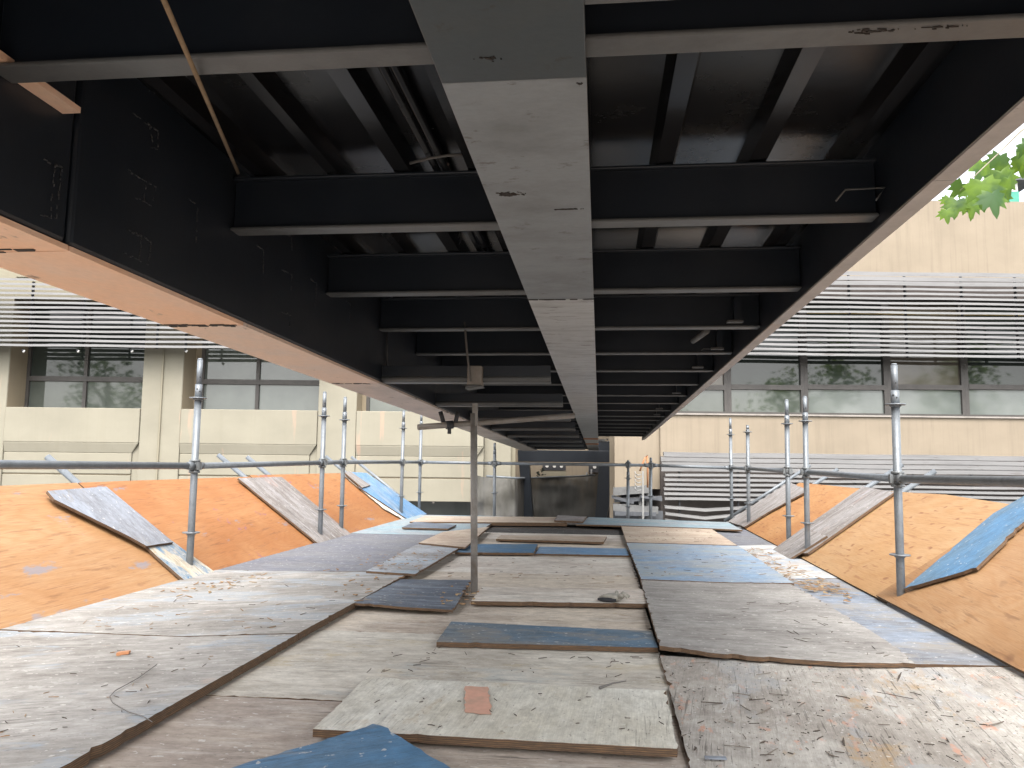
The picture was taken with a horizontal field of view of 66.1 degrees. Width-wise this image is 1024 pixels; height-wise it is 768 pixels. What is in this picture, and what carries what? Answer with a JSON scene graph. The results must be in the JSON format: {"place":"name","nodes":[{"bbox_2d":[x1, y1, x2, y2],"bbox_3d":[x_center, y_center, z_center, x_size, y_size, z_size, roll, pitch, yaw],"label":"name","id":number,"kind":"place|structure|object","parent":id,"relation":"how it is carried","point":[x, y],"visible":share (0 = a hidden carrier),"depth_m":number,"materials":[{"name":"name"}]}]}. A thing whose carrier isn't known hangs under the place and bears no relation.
{"place":"outdoors","nodes":[
{"label":"outdoors","id":0,"kind":"place"},
{"bbox_2d":[248,473,399,532],"bbox_3d":[-2.134,1.498,10.157,0.891,0.679,3.882,0,-6,6],"label":"plywood sheet","id":1,"kind":"object","parent":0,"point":[362,511],"visible":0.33,"depth_m":9.88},
{"bbox_2d":[0,201,1023,527],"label":"building","id":2,"kind":"structure","parent":0,"point":[928,301],"depth_m":21.89,"materials":[{"name":"beige paint"}]},
{"bbox_2d":[24,305,145,408],"bbox_3d":[-12.091,-0.749,22.619,3.586,3.024,0.132,1,-6,0],"label":"window","id":3,"kind":"structure","parent":2,"relation":"in","point":[57,376],"depth_m":22.61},
{"bbox_2d":[201,339,318,410],"bbox_3d":[-7.125,-0.691,22.629,3.553,3.024,0.132,1,-6,0],"label":"window","id":4,"kind":"structure","parent":2,"relation":"in","point":[233,379],"depth_m":22.56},
{"bbox_2d":[366,396,410,411],"bbox_3d":[-2.287,-0.634,22.637,3.722,3.024,0.132,1,-6,0],"label":"window","id":5,"kind":"structure","parent":2,"relation":"in","point":[372,404],"depth_m":22.52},
{"bbox_2d":[677,372,727,412],"bbox_3d":[4.931,-0.807,22.274,2.285,3.284,0.132,1,-6,0],"label":"window","id":6,"kind":"structure","parent":2,"relation":"in","point":[714,399],"depth_m":22.16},
{"bbox_2d":[727,309,804,413],"bbox_3d":[7.157,-0.780,22.278,2.160,3.284,0.132,1,-6,0],"label":"window","id":7,"kind":"structure","parent":2,"relation":"in","point":[757,384],"depth_m":22.23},
{"bbox_2d":[802,300,888,414],"bbox_3d":[9.410,-0.754,22.282,2.342,3.284,0.132,1,-6,0],"label":"window","id":8,"kind":"structure","parent":2,"relation":"in","point":[834,385],"depth_m":22.26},
{"bbox_2d":[885,300,966,415],"bbox_3d":[11.674,-0.728,22.287,2.181,3.284,0.132,1,-6,0],"label":"window","id":9,"kind":"structure","parent":2,"relation":"in","point":[928,386],"depth_m":22.26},
{"bbox_2d":[963,301,1023,416],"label":"window","id":10,"kind":"structure","parent":2,"relation":"in","point":[994,387],"depth_m":22.26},
{"bbox_2d":[1009,176,1023,201],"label":"roof cabin","id":11,"kind":"object","parent":2,"relation":"on","point":[1019,185],"visible":0.13,"depth_m":28.04,"materials":[{"name":"teal plastic"}]},
{"bbox_2d":[724,464,810,521],"bbox_3d":[4.066,1.739,12.544,1.375,0.939,0.048,0,-6,6],"label":"scaffold tube","id":12,"kind":"object","parent":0,"point":[762,496],"visible":0.72,"depth_m":12.53,"materials":[{"name":"metal"}]},
{"bbox_2d":[931,123,1023,201],"label":"sky","id":13,"kind":"structure","parent":0,"point":[1010,149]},
{"bbox_3d":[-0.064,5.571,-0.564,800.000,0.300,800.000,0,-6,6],"label":"ground","id":14,"kind":"structure","parent":0,"visible":0},
{"bbox_2d":[518,439,609,517],"bbox_3d":[1.769,4.168,26.332,3.180,4.696,0.529,0,-6,6],"label":"portal frame","id":15,"kind":"object","parent":14,"relation":"on","point":[602,454],"visible":0.52,"depth_m":26.31,"materials":[{"name":"metal"}]},
{"bbox_2d":[0,0,1023,450],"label":"footbridge","id":16,"kind":"object","parent":15,"relation":"on","point":[634,218],"visible":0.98,"depth_m":2.57,"materials":[{"name":"metal"}]},
{"bbox_2d":[161,0,239,173],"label":"stick","id":17,"kind":"object","parent":16,"relation":"attached to","point":[167,8],"visible":1,"depth_m":1.71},
{"bbox_2d":[417,411,574,433],"bbox_3d":[-0.108,0.329,6.721,1.422,0.214,0.101,3,-6,-19],"label":"hanging tube","id":18,"kind":"object","parent":16,"relation":"hanging from","point":[449,425],"visible":1,"depth_m":6.68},
{"bbox_2d":[477,475,597,517],"bbox_3d":[0.992,4.074,23.905,2.495,2.652,7.269,-1,-6,13],"label":"debris net","id":19,"kind":"object","parent":15,"relation":"hanging from","point":[567,496],"visible":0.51,"depth_m":27.00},
{"bbox_2d":[486,474,594,478],"bbox_3d":[1.087,2.842,23.860,2.428,0.215,6.815,0,-6,10],"label":"pipe","id":20,"kind":"object","parent":15,"relation":"attached to","point":[505,477],"visible":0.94,"depth_m":26.99,"materials":[{"name":"metal"}]},
{"bbox_2d":[612,485,662,519],"bbox_3d":[3.254,5.088,20.298,1.345,4.936,0.915,0,-6,6],"label":"metal rack","id":21,"kind":"object","parent":14,"relation":"on","point":[619,511],"visible":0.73,"depth_m":20.37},
{"bbox_2d":[567,522,926,667],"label":"scaffold platform","id":22,"kind":"structure","parent":14,"relation":"on","point":[669,653],"depth_m":3.78,"materials":[{"name":"brown wood"}]},
{"bbox_2d":[44,454,81,482],"bbox_3d":[-2.727,1.014,5.578,1.321,1.015,0.048,0,-6,6],"label":"scaffold tube","id":23,"kind":"object","parent":22,"relation":"on","point":[68,475],"visible":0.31,"depth_m":5.65,"materials":[{"name":"metal"}]},
{"bbox_2d":[0,483,179,628],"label":"plywood sheet","id":24,"kind":"object","parent":22,"relation":"on","point":[55,558],"visible":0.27,"depth_m":4.66,"materials":[{"name":"wood"}]},
{"bbox_2d":[0,630,297,767],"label":"plywood sheet","id":25,"kind":"object","parent":22,"relation":"on","point":[34,666],"visible":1,"depth_m":2.85,"materials":[{"name":"wood"}]},
{"bbox_2d":[109,664,156,721],"bbox_3d":[-1.309,1.062,2.718,0.142,0.003,0.742,3,-6,-23],"label":"wire","id":26,"kind":"object","parent":25,"relation":"on","point":[123,686],"visible":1,"depth_m":2.61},
{"bbox_2d":[182,358,206,564],"bbox_3d":[-2.272,0.719,5.619,0.118,1.819,0.117,0,-6,6],"label":"scaffold post","id":27,"kind":"object","parent":22,"relation":"on","point":[191,532],"visible":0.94,"depth_m":5.62,"materials":[{"name":"metal"}]},
{"bbox_2d":[0,460,195,470],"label":"guard rail","id":28,"kind":"object","parent":27,"relation":"attached to","point":[44,464],"visible":1,"depth_m":4.49,"materials":[{"name":"metal"}]},
{"bbox_2d":[199,459,323,470],"bbox_3d":[-2.119,0.702,6.901,0.059,0.096,2.565,0,-6,7],"label":"guard rail","id":29,"kind":"object","parent":27,"relation":"attached to","point":[214,465],"visible":0.81,"depth_m":6.61,"materials":[{"name":"metal"}]},
{"bbox_2d":[78,477,313,570],"bbox_3d":[-2.496,1.168,6.853,0.876,0.668,2.760,0,-6,6],"label":"plywood sheet","id":30,"kind":"object","parent":22,"relation":"on","point":[237,521],"visible":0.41,"depth_m":6.60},
{"bbox_2d":[216,453,247,476],"bbox_3d":[-2.490,1.242,8.258,1.321,1.015,0.048,0,-6,6],"label":"scaffold tube","id":31,"kind":"object","parent":22,"relation":"on","point":[235,470],"visible":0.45,"depth_m":8.33,"materials":[{"name":"metal"}]},
{"bbox_2d":[246,455,271,474],"bbox_3d":[-2.400,1.322,8.902,1.321,1.015,0.048,0,-6,6],"label":"scaffold tube","id":32,"kind":"object","parent":22,"relation":"on","point":[261,469],"visible":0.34,"depth_m":8.97,"materials":[{"name":"metal"}]},
{"bbox_2d":[315,392,329,534],"bbox_3d":[-1.969,0.991,8.151,0.119,1.830,0.117,0,-6,6],"label":"scaffold post","id":33,"kind":"object","parent":22,"relation":"on","point":[323,416],"visible":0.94,"depth_m":8.14,"materials":[{"name":"metal"}]},
{"bbox_2d":[327,459,344,464],"bbox_3d":[-1.934,0.848,8.518,0.059,0.076,0.704,0,-6,5],"label":"guard rail","id":34,"kind":"object","parent":33,"relation":"attached to","point":[333,462],"visible":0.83,"depth_m":8.53,"materials":[{"name":"metal"}]},
{"bbox_2d":[219,533,434,571],"bbox_3d":[-1.292,1.545,7.258,1.436,0.034,3.123,0,-6,6],"label":"plywood sheet","id":35,"kind":"object","parent":22,"relation":"on","point":[346,553],"visible":0.5,"depth_m":6.80,"materials":[{"name":"wood"}]},
{"bbox_2d":[237,477,350,542],"bbox_3d":[-2.263,1.329,8.347,0.872,0.665,1.108,0,-6,6],"label":"board","id":36,"kind":"object","parent":35,"relation":"on","point":[288,502],"visible":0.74,"depth_m":8.26,"materials":[{"name":"grey wood"}]},
{"bbox_2d":[366,544,457,575],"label":"plywood sheet","id":37,"kind":"object","parent":35,"relation":"on","point":[428,552],"visible":0.99,"depth_m":6.33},
{"bbox_2d":[336,397,349,527],"bbox_3d":[-1.903,1.054,8.849,0.118,1.828,0.117,0,-6,6],"label":"scaffold post","id":38,"kind":"object","parent":22,"relation":"on","point":[344,419],"visible":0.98,"depth_m":8.84,"materials":[{"name":"metal"}]},
{"bbox_2d":[348,460,403,463],"bbox_3d":[-1.752,1.011,10.189,0.063,0.076,2.675,0,-6,6],"label":"guard rail","id":39,"kind":"object","parent":38,"relation":"attached to","point":[375,461],"visible":0.81,"depth_m":10.09,"materials":[{"name":"metal"}]},
{"bbox_2d":[83,696,688,767],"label":"plywood sheet","id":40,"kind":"object","parent":22,"relation":"on","point":[215,732],"visible":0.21,"depth_m":2.35,"materials":[{"name":"wood"}]},
{"bbox_2d":[233,724,449,767],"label":"board","id":41,"kind":"object","parent":40,"relation":"on","point":[374,746],"visible":1,"depth_m":2.07,"materials":[{"name":"blue wood"}]},
{"bbox_2d":[399,410,406,512],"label":"scaffold post","id":42,"kind":"object","parent":22,"relation":"on","point":[403,428],"visible":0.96,"depth_m":11.49,"materials":[{"name":"metal"}]},
{"bbox_2d":[417,415,422,509],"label":"scaffold post","id":43,"kind":"object","parent":22,"relation":"attached to","point":[419,492],"visible":0.68,"depth_m":12.59,"materials":[{"name":"metal"}]},
{"bbox_2d":[351,456,404,498],"bbox_3d":[-2.011,1.689,12.855,1.321,1.015,0.048,0,-6,6],"label":"scaffold tube","id":44,"kind":"object","parent":43,"relation":"attached to","point":[372,474],"visible":0.41,"depth_m":12.88,"materials":[{"name":"metal"}]},
{"bbox_2d":[353,515,503,534],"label":"plywood sheet","id":45,"kind":"object","parent":22,"relation":"on","point":[394,527],"visible":0.49,"depth_m":9.56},
{"bbox_2d":[345,475,404,518],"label":"board","id":46,"kind":"object","parent":45,"relation":"on","point":[385,508],"visible":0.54,"depth_m":11.10,"materials":[{"name":"grey wood"}]},
{"bbox_2d":[352,472,425,517],"bbox_3d":[-1.889,1.667,11.836,0.909,0.692,1.668,0,-6,6],"label":"board","id":47,"kind":"object","parent":45,"relation":"on","point":[380,492],"visible":0.73,"depth_m":11.78,"materials":[{"name":"blue wood"}]},
{"bbox_2d":[345,471,369,487],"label":"board","id":48,"kind":"object","parent":47,"relation":"on","point":[358,481],"visible":0.96,"depth_m":11.26,"materials":[{"name":"grey wood"}]},
{"bbox_2d":[402,522,455,529],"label":"plywood sheet","id":49,"kind":"object","parent":45,"relation":"on","point":[425,526],"visible":1,"depth_m":9.62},
{"bbox_2d":[419,527,488,548],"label":"plywood sheet","id":50,"kind":"object","parent":45,"relation":"on","point":[460,539],"visible":0.81,"depth_m":8.05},
{"bbox_2d":[410,516,566,525],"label":"plywood sheet","id":51,"kind":"object","parent":45,"relation":"on","point":[518,521],"visible":0.73,"depth_m":10.81,"materials":[{"name":"beige wood"}]},
{"bbox_2d":[554,515,586,522],"bbox_3d":[0.830,1.907,11.118,0.441,0.022,1.224,0,-6,6],"label":"batten","id":52,"kind":"object","parent":51,"relation":"on","point":[571,519],"visible":1,"depth_m":10.89,"materials":[{"name":"wood"}]},
{"bbox_2d":[206,630,674,716],"bbox_3d":[-0.250,1.193,3.325,1.783,0.018,1.153,0,-6,6],"label":"plywood sheet","id":53,"kind":"object","parent":22,"relation":"on","point":[326,665],"visible":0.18,"depth_m":3.28,"materials":[{"name":"wood"}]},
{"bbox_2d":[313,677,677,757],"bbox_3d":[-0.032,1.092,2.624,1.121,0.034,0.636,0,-6,6],"label":"board","id":54,"kind":"object","parent":53,"relation":"on","point":[600,717],"visible":0.91,"depth_m":2.52,"materials":[{"name":"brown wood"}]},
{"bbox_2d":[464,686,491,713],"bbox_3d":[-0.119,1.084,2.705,0.094,0.001,0.326,1,-6,-4],"label":"paint patch","id":55,"kind":"object","parent":54,"relation":"on","point":[476,699],"visible":1,"depth_m":2.69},
{"bbox_2d":[436,621,657,652],"bbox_3d":[0.169,1.222,3.801,1.029,0.022,0.475,0,-6,6],"label":"board","id":56,"kind":"object","parent":53,"relation":"on","point":[482,635],"visible":1,"depth_m":3.72,"materials":[{"name":"blue wood"}]},
{"bbox_2d":[318,597,652,633],"bbox_3d":[-0.126,1.310,4.440,1.775,0.018,1.122,0,-6,6],"label":"plywood sheet","id":57,"kind":"object","parent":22,"relation":"on","point":[370,619],"visible":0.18,"depth_m":4.34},
{"bbox_2d":[470,403,477,592],"bbox_3d":[-0.244,0.728,5.074,0.067,1.208,0.045,0,-6,6],"label":"prop","id":58,"kind":"object","parent":57,"relation":"on","point":[474,512],"visible":0.94,"depth_m":5.05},
{"bbox_2d":[491,443,497,515],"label":"scaffold post","id":59,"kind":"object","parent":22,"relation":"attached to","point":[494,466],"visible":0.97,"depth_m":12.45,"materials":[{"name":"metal"}]},
{"bbox_2d":[422,460,492,464],"bbox_3d":[-0.873,1.256,12.558,1.202,0.074,0.062,0,-6,6],"label":"guard rail","id":60,"kind":"object","parent":59,"relation":"attached to","point":[453,462],"visible":1,"depth_m":12.55,"materials":[{"name":"metal"}]},
{"bbox_2d":[496,461,649,466],"bbox_3d":[0.940,1.261,12.358,2.446,0.070,0.059,0,-6,6],"label":"guard rail","id":61,"kind":"object","parent":59,"relation":"attached to","point":[571,464],"visible":1,"depth_m":12.34,"materials":[{"name":"metal"}]},
{"bbox_2d":[407,571,640,596],"bbox_3d":[0.003,1.417,5.537,1.790,0.018,1.103,0,-6,6],"label":"plank","id":62,"kind":"object","parent":22,"relation":"on","point":[546,581],"visible":0.3,"depth_m":5.74,"materials":[{"name":"beige wood"}]},
{"bbox_2d":[0,570,409,639],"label":"plywood sheet","id":63,"kind":"object","parent":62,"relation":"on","point":[209,614],"visible":0.73,"depth_m":4.32,"materials":[{"name":"wood"}]},
{"bbox_2d":[143,542,213,579],"bbox_3d":[-2.291,1.265,5.525,0.396,0.305,0.439,0,-6,6],"label":"board","id":64,"kind":"object","parent":63,"relation":"on","point":[171,557],"visible":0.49,"depth_m":5.46,"materials":[{"name":"grey wood"}]},
{"bbox_2d":[46,486,172,547],"bbox_3d":[-2.717,0.909,5.335,0.525,0.403,0.690,0,-6,6],"label":"board","id":65,"kind":"object","parent":64,"relation":"on","point":[107,507],"visible":1,"depth_m":5.37,"materials":[{"name":"grey wood"}]},
{"bbox_2d":[355,579,470,611],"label":"plywood sheet","id":66,"kind":"object","parent":62,"relation":"on","point":[415,594],"visible":0.94,"depth_m":4.82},
{"bbox_2d":[0,528,1003,761],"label":"debris","id":67,"kind":"object","parent":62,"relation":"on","point":[830,754],"visible":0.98,"depth_m":2.81,"materials":[{"name":"brown plant"}]},
{"bbox_2d":[471,587,647,607],"bbox_3d":[0.376,1.333,4.930,1.227,0.024,0.552,1,-6,1],"label":"plank","id":68,"kind":"object","parent":62,"relation":"on","point":[556,597],"visible":0.76,"depth_m":4.83,"materials":[{"name":"grey wood"}]},
{"bbox_2d":[597,590,629,601],"bbox_3d":[0.610,1.273,4.717,0.194,0.054,0.132,3,-6,-24],"label":"work glove","id":69,"kind":"object","parent":68,"relation":"on","point":[613,596],"visible":1,"depth_m":4.68,"materials":[{"name":"fabric"}]},
{"bbox_2d":[424,554,635,576],"bbox_3d":[0.129,1.536,6.665,1.790,0.018,1.183,0,-6,6],"label":"plank","id":70,"kind":"object","parent":22,"relation":"on","point":[562,565],"visible":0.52,"depth_m":6.59,"materials":[{"name":"grey wood"}]},
{"bbox_2d":[453,538,631,559],"bbox_3d":[0.285,1.676,8.040,1.796,0.018,1.601,0,-6,6],"label":"plank","id":71,"kind":"object","parent":22,"relation":"on","point":[613,544],"visible":0.33,"depth_m":8.29,"materials":[{"name":"beige wood"}]},
{"bbox_2d":[455,544,537,554],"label":"board","id":72,"kind":"object","parent":71,"relation":"on","point":[506,549],"visible":0.85,"depth_m":7.46,"materials":[{"name":"blue wood"}]},
{"bbox_2d":[496,535,606,543],"bbox_3d":[0.445,1.708,8.678,1.196,0.022,0.682,0,-6,6],"label":"batten","id":73,"kind":"object","parent":71,"relation":"on","point":[566,539],"visible":1,"depth_m":8.55,"materials":[{"name":"beige wood"}]},
{"bbox_2d":[535,547,629,556],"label":"board","id":74,"kind":"object","parent":71,"relation":"on","point":[580,551],"visible":1,"depth_m":7.49,"materials":[{"name":"blue wood"}]},
{"bbox_2d":[479,532,625,541],"bbox_3d":[0.421,1.800,9.233,1.804,0.018,0.816,0,-6,6],"label":"plank","id":75,"kind":"object","parent":22,"relation":"on","point":[492,535],"visible":0.38,"depth_m":9.43,"materials":[{"name":"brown wood"}]},
{"bbox_2d":[485,527,622,534],"bbox_3d":[0.508,1.883,10.017,1.806,0.018,0.765,0,-6,6],"label":"plank","id":76,"kind":"object","parent":22,"relation":"on","point":[557,531],"visible":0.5,"depth_m":10.01,"materials":[{"name":"brown wood"}]},
{"bbox_2d":[490,525,621,529],"bbox_3d":[0.588,1.953,10.734,1.804,0.018,0.674,0,-6,6],"label":"plank","id":77,"kind":"object","parent":22,"relation":"on","point":[581,527],"visible":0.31,"depth_m":10.58,"materials":[{"name":"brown wood"}]},
{"bbox_2d":[625,460,631,518],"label":"scaffold post","id":78,"kind":"object","parent":22,"relation":"on","point":[627,465],"visible":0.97,"depth_m":12.21,"materials":[{"name":"metal"}]},
{"bbox_2d":[634,471,643,518],"bbox_3d":[3.004,2.985,18.572,0.235,1.852,0.049,2,-6,-9],"label":"cable stand","id":79,"kind":"object","parent":22,"relation":"on","point":[642,491],"visible":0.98,"depth_m":18.61,"materials":[{"name":"white plastic"}]},
{"bbox_2d":[639,455,648,487],"bbox_3d":[3.132,2.074,18.666,0.229,0.762,0.078,2,-6,-10],"label":"strap","id":80,"kind":"object","parent":79,"relation":"hanging from","point":[646,457],"visible":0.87,"depth_m":18.67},
{"bbox_2d":[648,458,652,518],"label":"scaffold post","id":81,"kind":"object","parent":22,"relation":"on","point":[650,463],"visible":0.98,"depth_m":12.17,"materials":[{"name":"metal"}]},
{"bbox_2d":[727,418,735,524],"bbox_3d":[3.380,1.449,12.136,0.117,1.854,0.117,0,-6,6],"label":"scaffold post","id":82,"kind":"object","parent":22,"relation":"on","point":[730,434],"visible":0.91,"depth_m":12.13,"materials":[{"name":"metal"}]},
{"bbox_2d":[653,463,729,469],"bbox_3d":[2.769,1.278,12.187,1.229,0.092,0.059,0,-6,3],"label":"guard rail","id":83,"kind":"object","parent":82,"relation":"attached to","point":[690,466],"visible":0.94,"depth_m":12.17,"materials":[{"name":"metal"}]},
{"bbox_2d":[714,528,773,545],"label":"plywood sheet","id":84,"kind":"object","parent":22,"relation":"on","point":[744,537],"visible":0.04,"depth_m":9.14,"materials":[{"name":"wood"}]},
{"bbox_2d":[576,517,741,531],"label":"plywood sheet","id":85,"kind":"object","parent":84,"relation":"on","point":[620,522],"visible":0.87,"depth_m":10.63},
{"bbox_2d":[740,483,859,545],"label":"plywood sheet","id":86,"kind":"object","parent":84,"relation":"on","point":[770,527],"visible":0.58,"depth_m":9.15,"materials":[{"name":"brown wood"}]},
{"bbox_2d":[728,483,803,527],"bbox_3d":[3.558,1.666,10.815,0.906,0.613,1.689,0,-6,6],"label":"board","id":87,"kind":"object","parent":86,"relation":"on","point":[771,502],"visible":0.89,"depth_m":10.81,"materials":[{"name":"grey wood"}]},
{"bbox_2d":[864,464,903,487],"bbox_3d":[3.505,1.310,8.458,1.375,0.939,0.048,0,-6,6],"label":"scaffold tube","id":88,"kind":"object","parent":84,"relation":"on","point":[871,484],"visible":0.2,"depth_m":8.42,"materials":[{"name":"metal"}]},
{"bbox_2d":[744,425,752,522],"bbox_3d":[3.174,1.379,10.566,0.122,1.658,0.117,0,-6,6],"label":"scaffold post","id":89,"kind":"object","parent":22,"relation":"on","point":[747,432],"visible":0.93,"depth_m":10.57,"materials":[{"name":"metal"}]},
{"bbox_2d":[781,399,793,539],"bbox_3d":[2.827,1.051,8.060,0.124,1.793,0.117,0,-6,6],"label":"scaffold post","id":90,"kind":"object","parent":22,"relation":"on","point":[787,470],"visible":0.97,"depth_m":8.06,"materials":[{"name":"metal"}]},
{"bbox_2d":[746,466,782,472],"bbox_3d":[3.002,1.015,9.333,0.059,0.082,2.551,0,-6,8],"label":"guard rail","id":91,"kind":"object","parent":90,"relation":"attached to","point":[777,470],"visible":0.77,"depth_m":9.20,"materials":[{"name":"metal"}]},
{"bbox_2d":[798,396,813,548],"bbox_3d":[2.690,0.987,7.185,0.124,1.759,0.117,0,-6,6],"label":"scaffold post","id":92,"kind":"object","parent":22,"relation":"on","point":[805,421],"visible":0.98,"depth_m":7.18,"materials":[{"name":"metal"}]},
{"bbox_2d":[660,655,1023,767],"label":"plywood sheet","id":93,"kind":"object","parent":22,"relation":"on","point":[985,695],"visible":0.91,"depth_m":2.66,"materials":[{"name":"wood"}]},
{"bbox_2d":[704,756,726,759],"bbox_3d":[0.578,1.061,2.235,0.061,0.004,0.018,0,-6,3],"label":"paint flake","id":94,"kind":"object","parent":93,"relation":"on","point":[716,757],"visible":1,"depth_m":2.23,"materials":[{"name":"grey paint"}]},
{"bbox_2d":[876,526,1023,673],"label":"plywood sheet","id":95,"kind":"object","parent":93,"relation":"on","point":[981,609],"visible":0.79,"depth_m":4.04,"materials":[{"name":"brown wood"}]},
{"bbox_2d":[904,496,1023,590],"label":"board","id":96,"kind":"object","parent":95,"relation":"on","point":[977,548],"visible":1,"depth_m":4.64,"materials":[{"name":"blue wood"}]},
{"bbox_2d":[885,363,910,596],"bbox_3d":[2.358,0.744,4.800,0.123,1.751,0.117,0,-6,6],"label":"scaffold post","id":97,"kind":"object","parent":22,"relation":"on","point":[895,405],"visible":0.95,"depth_m":4.80,"materials":[{"name":"metal"}]},
{"bbox_2d":[804,469,888,481],"bbox_3d":[2.526,0.694,6.010,0.059,0.084,2.420,0,-6,8],"label":"guard rail","id":98,"kind":"object","parent":97,"relation":"attached to","point":[866,476],"visible":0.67,"depth_m":5.75,"materials":[{"name":"metal"}]},
{"bbox_2d":[894,473,1023,487],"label":"guard rail","id":99,"kind":"object","parent":97,"relation":"attached to","point":[996,481],"visible":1,"depth_m":3.77,"materials":[{"name":"metal"}]},
{"bbox_2d":[792,579,1008,666],"bbox_3d":[2.121,1.343,4.676,0.817,0.014,2.714,0,-6,6],"label":"plywood sheet","id":100,"kind":"object","parent":22,"relation":"on","point":[918,642],"visible":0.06,"depth_m":4.06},
{"bbox_2d":[640,578,914,667],"bbox_3d":[1.308,1.281,4.461,1.084,0.034,2.352,0,-6,6],"label":"plywood sheet","id":101,"kind":"object","parent":100,"relation":"on","point":[689,617],"visible":0.96,"depth_m":3.96,"materials":[{"name":"wood"}]},
{"bbox_2d":[739,545,837,579],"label":"plywood sheet","id":102,"kind":"object","parent":100,"relation":"on","point":[785,563],"visible":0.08,"depth_m":6.73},
{"bbox_2d":[160,547,856,604],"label":"leaf litter","id":103,"kind":"object","parent":102,"relation":"on","point":[811,587],"visible":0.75,"depth_m":5.43,"materials":[{"name":"plant"}]},
{"bbox_2d":[621,526,736,545],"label":"plywood sheet","id":104,"kind":"object","parent":102,"relation":"on","point":[688,536],"visible":0.77,"depth_m":8.90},
{"bbox_2d":[627,543,793,585],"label":"plywood sheet","id":105,"kind":"object","parent":102,"relation":"on","point":[657,560],"visible":0.96,"depth_m":6.42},
{"bbox_2d":[773,528,827,558],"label":"board","id":106,"kind":"object","parent":102,"relation":"on","point":[792,547],"visible":0.72,"depth_m":7.45,"materials":[{"name":"grey wood"}]},
{"bbox_2d":[801,487,893,554],"bbox_3d":[3.101,1.341,7.623,1.009,0.673,1.260,0,-6,6],"label":"board","id":107,"kind":"object","parent":102,"relation":"on","point":[847,512],"visible":0.69,"depth_m":7.49,"materials":[{"name":"grey wood"}]},
{"bbox_2d":[797,491,1008,603],"bbox_3d":[2.947,1.183,6.198,0.988,0.633,2.750,0,-6,6],"label":"plywood sheet","id":108,"kind":"object","parent":102,"relation":"on","point":[857,555],"visible":0.65,"depth_m":5.85,"materials":[{"name":"brown wood"}]},
{"bbox_2d":[902,469,936,491],"bbox_3d":[3.257,1.256,7.346,1.375,0.939,0.048,0,-6,6],"label":"scaffold tube","id":109,"kind":"object","parent":22,"relation":"on","point":[909,487],"visible":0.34,"depth_m":7.30,"materials":[{"name":"metal"}]},
{"bbox_2d":[936,128,1023,223],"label":"plane tree","id":110,"kind":"object","parent":14,"relation":"on","point":[992,190],"visible":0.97,"depth_m":5.34,"materials":[{"name":"green plant"}]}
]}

